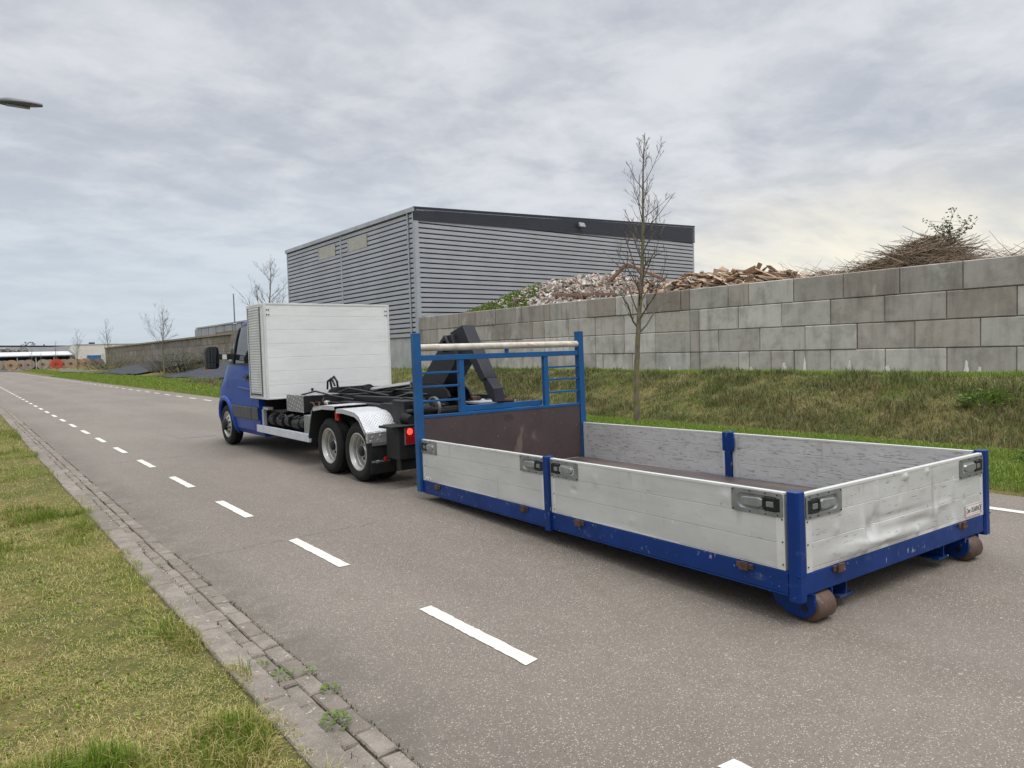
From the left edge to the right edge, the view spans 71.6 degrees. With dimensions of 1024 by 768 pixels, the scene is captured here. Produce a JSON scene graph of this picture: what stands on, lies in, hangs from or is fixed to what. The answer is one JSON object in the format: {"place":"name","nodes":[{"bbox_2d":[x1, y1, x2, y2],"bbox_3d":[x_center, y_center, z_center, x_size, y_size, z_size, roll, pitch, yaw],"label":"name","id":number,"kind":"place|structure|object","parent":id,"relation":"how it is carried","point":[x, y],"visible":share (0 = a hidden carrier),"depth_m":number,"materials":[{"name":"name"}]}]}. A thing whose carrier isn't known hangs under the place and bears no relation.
{"place":"outdoors","nodes":[
{"label":"outdoors","id":0,"kind":"place"},
{"bbox_2d":[0,368,70,371],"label":"yard slab","id":1,"kind":"structure","parent":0,"point":[22,370],"depth_m":145.40,"materials":[{"name":"grey concrete"}]},
{"bbox_2d":[0,361,3,370],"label":"cable drum","id":2,"kind":"object","parent":1,"relation":"on","point":[1,365],"visible":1,"depth_m":146.96,"materials":[{"name":"brown wood"}]},
{"bbox_2d":[5,360,17,369],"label":"cable drum","id":3,"kind":"object","parent":1,"relation":"on","point":[11,364],"visible":0.98,"depth_m":148.04,"materials":[{"name":"brown wood"}]},
{"bbox_2d":[17,360,24,369],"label":"cable drum","id":4,"kind":"object","parent":1,"relation":"on","point":[20,366],"visible":0.6,"depth_m":151.92,"materials":[{"name":"brown wood"}]},
{"bbox_2d":[22,360,34,369],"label":"cable drum","id":5,"kind":"object","parent":1,"relation":"on","point":[28,364],"visible":0.99,"depth_m":149.88,"materials":[{"name":"brown wood"}]},
{"bbox_2d":[37,359,49,368],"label":"cable drum","id":6,"kind":"object","parent":1,"relation":"on","point":[45,363],"visible":0.91,"depth_m":151.50,"materials":[{"name":"brown wood"}]},
{"bbox_2d":[51,359,62,368],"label":"cable drum","id":7,"kind":"object","parent":1,"relation":"on","point":[59,363],"visible":0.81,"depth_m":153.06,"materials":[{"name":"red wood"}]},
{"bbox_2d":[61,359,66,368],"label":"cable drum","id":8,"kind":"object","parent":1,"relation":"on","point":[64,365],"visible":0.42,"depth_m":156.78,"materials":[{"name":"wood"}]},
{"bbox_2d":[65,359,76,367],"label":"cable drum","id":9,"kind":"object","parent":1,"relation":"on","point":[68,362],"visible":0.91,"depth_m":154.66,"materials":[{"name":"brown wood"}]},
{"bbox_2d":[80,358,91,366],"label":"cable drum","id":10,"kind":"object","parent":1,"relation":"on","point":[83,361],"visible":0.68,"depth_m":156.31,"materials":[{"name":"wood"}]},
{"bbox_2d":[93,358,103,364],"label":"cable drum","id":11,"kind":"object","parent":1,"relation":"on","point":[95,359],"visible":0.38,"depth_m":157.84,"materials":[{"name":"wood"}]},
{"bbox_2d":[0,372,1023,767],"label":"road","id":12,"kind":"structure","parent":0,"point":[654,662],"depth_m":3.85,"materials":[{"name":"grey asphalt"}]},
{"bbox_2d":[204,303,515,480],"bbox_3d":[-2.508,-0.094,10.741,2.790,2.296,7.522,-4,4,-38],"label":"hooklift truck","id":13,"kind":"object","parent":12,"relation":"on","point":[306,372],"visible":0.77,"depth_m":10.58,"materials":[{"name":"white metal"}]},
{"bbox_2d":[0,387,751,767],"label":"road marking","id":14,"kind":"object","parent":12,"relation":"on","point":[494,643],"visible":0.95,"depth_m":3.98,"materials":[{"name":"paint"}]},
{"bbox_2d":[26,374,1023,513],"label":"road marking","id":15,"kind":"object","parent":12,"relation":"on","point":[1004,509],"visible":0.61,"depth_m":6.15,"materials":[{"name":"paint"}]},
{"bbox_2d":[410,331,990,621],"bbox_3d":[1.135,0.327,6.078,2.218,1.786,4.440,-4,2,-34],"label":"hook container","id":16,"kind":"object","parent":12,"relation":"on","point":[806,529],"visible":1,"depth_m":5.00,"materials":[{"name":"metal"}]},
{"bbox_2d":[0,364,1023,767],"bbox_3d":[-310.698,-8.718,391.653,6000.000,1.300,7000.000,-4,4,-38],"label":"ground","id":17,"kind":"structure","parent":0,"point":[38,644],"depth_m":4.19,"materials":[{"name":"green plant"}]},
{"bbox_2d":[0,97,42,109],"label":"street lamp","id":18,"kind":"object","parent":17,"relation":"on","point":[17,103],"visible":1,"depth_m":11.53,"materials":[{"name":"grey metal"}]},
{"bbox_2d":[0,346,67,352],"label":"grey hall","id":19,"kind":"structure","parent":17,"relation":"on","point":[45,348],"depth_m":192.63,"materials":[{"name":"grey metal"}]},
{"bbox_2d":[0,351,72,369],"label":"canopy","id":20,"kind":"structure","parent":17,"relation":"on","point":[18,356],"depth_m":173.88,"materials":[{"name":"white metal"}]},
{"bbox_2d":[60,370,95,371],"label":"concrete path","id":21,"kind":"structure","parent":17,"relation":"on","point":[76,370],"depth_m":101.37,"materials":[{"name":"grey concrete"}]},
{"bbox_2d":[73,329,85,369],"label":"bare tree","id":22,"kind":"object","parent":17,"relation":"on","point":[78,347],"visible":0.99,"depth_m":111.61,"materials":[{"name":"brown plant"}]},
{"bbox_2d":[0,456,183,767],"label":"clover","id":23,"kind":"object","parent":17,"relation":"on","point":[46,686],"visible":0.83,"depth_m":3.36,"materials":[{"name":"green plant"}]},
{"bbox_2d":[68,342,136,363],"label":"cream building","id":24,"kind":"structure","parent":17,"relation":"on","point":[93,350],"depth_m":176.57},
{"bbox_2d":[87,355,100,358],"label":"roller door","id":25,"kind":"structure","parent":24,"relation":"in","point":[93,356],"depth_m":176.43,"materials":[{"name":"blue metal"}]},
{"bbox_2d":[70,353,141,369],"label":"bramble bush","id":26,"kind":"object","parent":17,"relation":"on","point":[105,365],"visible":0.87,"depth_m":97.71,"materials":[{"name":"brown plant"}]},
{"bbox_2d":[99,319,114,372],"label":"bare tree","id":27,"kind":"object","parent":17,"relation":"on","point":[107,345],"visible":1,"depth_m":83.50,"materials":[{"name":"brown plant"}]},
{"bbox_2d":[94,360,201,374],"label":"ground sheet","id":28,"kind":"object","parent":17,"relation":"on","point":[134,369],"visible":0.67,"depth_m":81.55,"materials":[{"name":"grey plastic"}]},
{"bbox_2d":[0,466,298,748],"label":"dead leaves","id":29,"kind":"object","parent":17,"relation":"on","point":[265,697],"visible":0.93,"depth_m":3.89,"materials":[{"name":"brown plant"}]},
{"bbox_2d":[139,299,176,378],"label":"bare tree","id":30,"kind":"object","parent":17,"relation":"on","point":[163,332],"visible":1,"depth_m":52.55,"materials":[{"name":"brown plant"}]},
{"bbox_2d":[104,330,237,364],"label":"block wall","id":31,"kind":"structure","parent":17,"relation":"on","point":[223,341],"depth_m":83.75,"materials":[{"name":"grey concrete"}]},
{"bbox_2d":[131,351,221,373],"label":"bramble bush","id":32,"kind":"object","parent":17,"relation":"on","point":[186,366],"visible":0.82,"depth_m":63.28,"materials":[{"name":"brown plant"}]},
{"bbox_2d":[0,409,361,767],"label":"kerb","id":33,"kind":"structure","parent":17,"relation":"on","point":[315,736],"depth_m":3.56,"materials":[{"name":"concrete"}]},
{"bbox_2d":[157,362,227,379],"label":"ground sheet","id":34,"kind":"object","parent":17,"relation":"on","point":[201,372],"visible":0.39,"depth_m":55.96,"materials":[{"name":"grey plastic"}]},
{"bbox_2d":[0,403,418,767],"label":"brick gutter","id":35,"kind":"object","parent":17,"relation":"on","point":[307,704],"visible":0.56,"depth_m":3.69,"materials":[{"name":"stone"}]},
{"bbox_2d":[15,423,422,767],"bbox_3d":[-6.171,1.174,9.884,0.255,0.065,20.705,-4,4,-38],"label":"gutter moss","id":36,"kind":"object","parent":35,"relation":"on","point":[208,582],"visible":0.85,"depth_m":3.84,"materials":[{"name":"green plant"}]},
{"bbox_2d":[269,668,294,681],"bbox_3d":[-1.079,1.345,3.291,0.145,0.031,0.141,-4,4,-38],"label":"gutter weed","id":37,"kind":"object","parent":35,"relation":"on","point":[283,672],"visible":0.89,"depth_m":3.30,"materials":[{"name":"green plant"}]},
{"bbox_2d":[302,665,317,674],"bbox_3d":[-0.956,1.343,3.335,0.079,0.021,0.076,-4,4,-38],"label":"gutter weed","id":38,"kind":"object","parent":35,"relation":"on","point":[309,669],"visible":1,"depth_m":3.34,"materials":[{"name":"green plant"}]},
{"bbox_2d":[319,682,341,692],"bbox_3d":[-0.812,1.350,3.167,0.100,0.021,0.095,-2,3,-5],"label":"gutter weed","id":39,"kind":"object","parent":35,"relation":"on","point":[326,685],"visible":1,"depth_m":3.17,"materials":[{"name":"green plant"}]},
{"bbox_2d":[318,709,352,729],"bbox_3d":[-0.711,1.347,2.863,0.128,0.048,0.148,-4,4,-38],"label":"gutter weed","id":40,"kind":"object","parent":35,"relation":"on","point":[344,713],"visible":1,"depth_m":2.87,"materials":[{"name":"green plant"}]},
{"bbox_2d":[195,320,245,335],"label":"grey building","id":41,"kind":"structure","parent":17,"relation":"on","point":[207,330],"depth_m":80.34,"materials":[{"name":"grey concrete"}]},
{"bbox_2d":[31,430,419,767],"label":"gutter soil","id":42,"kind":"structure","parent":17,"relation":"on","point":[279,668],"depth_m":3.08,"materials":[{"name":"brown soil"}]},
{"bbox_2d":[233,294,236,337],"bbox_3d":[-15.177,-2.373,38.970,0.180,5.139,0.200,-4,4,-38],"label":"mast","id":43,"kind":"object","parent":17,"relation":"on","point":[235,328],"visible":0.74,"depth_m":38.88,"materials":[{"name":"grey metal"}]},
{"bbox_2d":[233,257,293,304],"bbox_3d":[-11.061,-2.718,33.455,3.416,6.514,2.847,-4,4,-38],"label":"bare tree","id":44,"kind":"object","parent":17,"relation":"on","point":[271,276],"visible":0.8,"depth_m":33.00,"materials":[{"name":"brown plant"}]},
{"bbox_2d":[285,206,694,368],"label":"warehouse","id":45,"kind":"structure","parent":17,"relation":"on","point":[410,266],"depth_m":44.32,"materials":[{"name":"grey metal"}]},
{"bbox_2d":[24,366,1023,491],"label":"grass","id":46,"kind":"structure","parent":17,"relation":"on","point":[161,383],"depth_m":13.18,"materials":[{"name":"green plant"}]},
{"bbox_2d":[178,364,1023,450],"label":"bank grass","id":47,"kind":"structure","parent":17,"relation":"on","point":[513,375],"depth_m":14.11,"materials":[{"name":"green plant"}]},
{"bbox_2d":[604,133,675,421],"bbox_3d":[2.504,-1.979,13.844,1.411,5.639,1.711,-1,3,5],"label":"bare tree","id":48,"kind":"object","parent":17,"relation":"on","point":[641,291],"visible":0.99,"depth_m":13.62,"materials":[{"name":"brown plant"}]},
{"bbox_2d":[420,255,1023,372],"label":"block wall","id":49,"kind":"structure","parent":17,"relation":"on","point":[966,316],"depth_m":22.20,"materials":[{"name":"concrete"}]},
{"bbox_2d":[502,246,958,308],"bbox_3d":[8.070,-2.635,31.235,8.000,4.385,30.000,-4,4,-38],"label":"spoil mound","id":50,"kind":"object","parent":17,"relation":"on","point":[778,279],"visible":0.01,"depth_m":21.03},
{"bbox_2d":[480,270,656,310],"bbox_3d":[1.950,-3.746,35.411,4.406,3.039,15.022,-4,4,-38],"label":"rubble heap","id":51,"kind":"object","parent":50,"relation":"on","point":[583,283],"visible":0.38,"depth_m":32.64,"materials":[{"name":"grey stone"}]},
{"bbox_2d":[464,282,540,312],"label":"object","id":52,"kind":"object","parent":51,"relation":"on","point":[483,307],"visible":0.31,"depth_m":36.51,"materials":[{"name":"green plant"}]},
{"bbox_2d":[552,293,616,295],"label":"timber beam","id":53,"kind":"structure","parent":51,"relation":"on","point":[583,294],"depth_m":31.43,"materials":[{"name":"brown wood"}]},
{"bbox_2d":[605,263,625,283],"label":"timber beam","id":54,"kind":"structure","parent":51,"relation":"on","point":[617,273],"depth_m":30.75,"materials":[{"name":"brown wood"}]},
{"bbox_2d":[617,270,739,295],"bbox_3d":[7.239,-3.550,28.849,4.916,2.111,5.267,-4,4,-38],"label":"timber heap","id":55,"kind":"object","parent":50,"relation":"on","point":[694,280],"visible":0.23,"depth_m":27.36,"materials":[{"name":"brown wood"}]},
{"bbox_2d":[627,263,665,280],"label":"timber beam","id":56,"kind":"structure","parent":55,"relation":"on","point":[648,272],"depth_m":29.25,"materials":[{"name":"brown wood"}]},
{"bbox_2d":[643,266,728,293],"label":"broken boards","id":57,"kind":"object","parent":55,"relation":"on","point":[669,285],"visible":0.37,"depth_m":27.93,"materials":[{"name":"brown wood"}]},
{"bbox_2d":[700,262,847,287],"bbox_3d":[9.779,-3.212,25.613,5.031,2.569,5.582,-4,4,-38],"label":"timber heap","id":58,"kind":"object","parent":50,"relation":"on","point":[751,274],"visible":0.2,"depth_m":25.53,"materials":[{"name":"brown wood"}]},
{"bbox_2d":[754,231,1023,281],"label":"brushwood","id":59,"kind":"object","parent":50,"relation":"on","point":[1010,254],"visible":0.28,"depth_m":20.06,"materials":[{"name":"brown wood"}]},
{"bbox_2d":[797,225,1014,277],"bbox_3d":[11.939,-3.594,22.395,4.393,2.563,6.620,-4,4,-38],"label":"branch heap","id":60,"kind":"object","parent":50,"relation":"on","point":[920,244],"visible":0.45,"depth_m":21.07,"materials":[{"name":"brown wood"}]},
{"bbox_2d":[831,230,992,273],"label":"thick branches","id":61,"kind":"object","parent":60,"relation":"on","point":[917,254],"visible":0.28,"depth_m":21.11,"materials":[{"name":"brown plant"}]},
{"bbox_2d":[922,207,976,244],"bbox_3d":[12.823,-4.602,20.873,1.423,1.062,1.071,1,4,42],"label":"shrub","id":62,"kind":"object","parent":60,"relation":"on","point":[950,229],"visible":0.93,"depth_m":20.81,"materials":[{"name":"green plant"}]},
{"bbox_2d":[957,388,1014,408],"bbox_3d":[7.761,0.224,11.657,0.843,0.333,0.904,-1,3,13],"label":"dock plant","id":63,"kind":"object","parent":17,"relation":"on","point":[1001,393],"visible":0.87,"depth_m":11.55,"materials":[{"name":"green plant"}]},
{"bbox_2d":[1012,445,1023,460],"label":"nettle clump","id":64,"kind":"object","parent":17,"relation":"on","point":[1022,452],"visible":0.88,"depth_m":8.37,"materials":[{"name":"green plant"}]},
{"bbox_2d":[0,0,1023,345],"label":"sky","id":65,"kind":"structure","parent":0,"point":[172,148],"materials":[{"name":"grey"}]}
]}

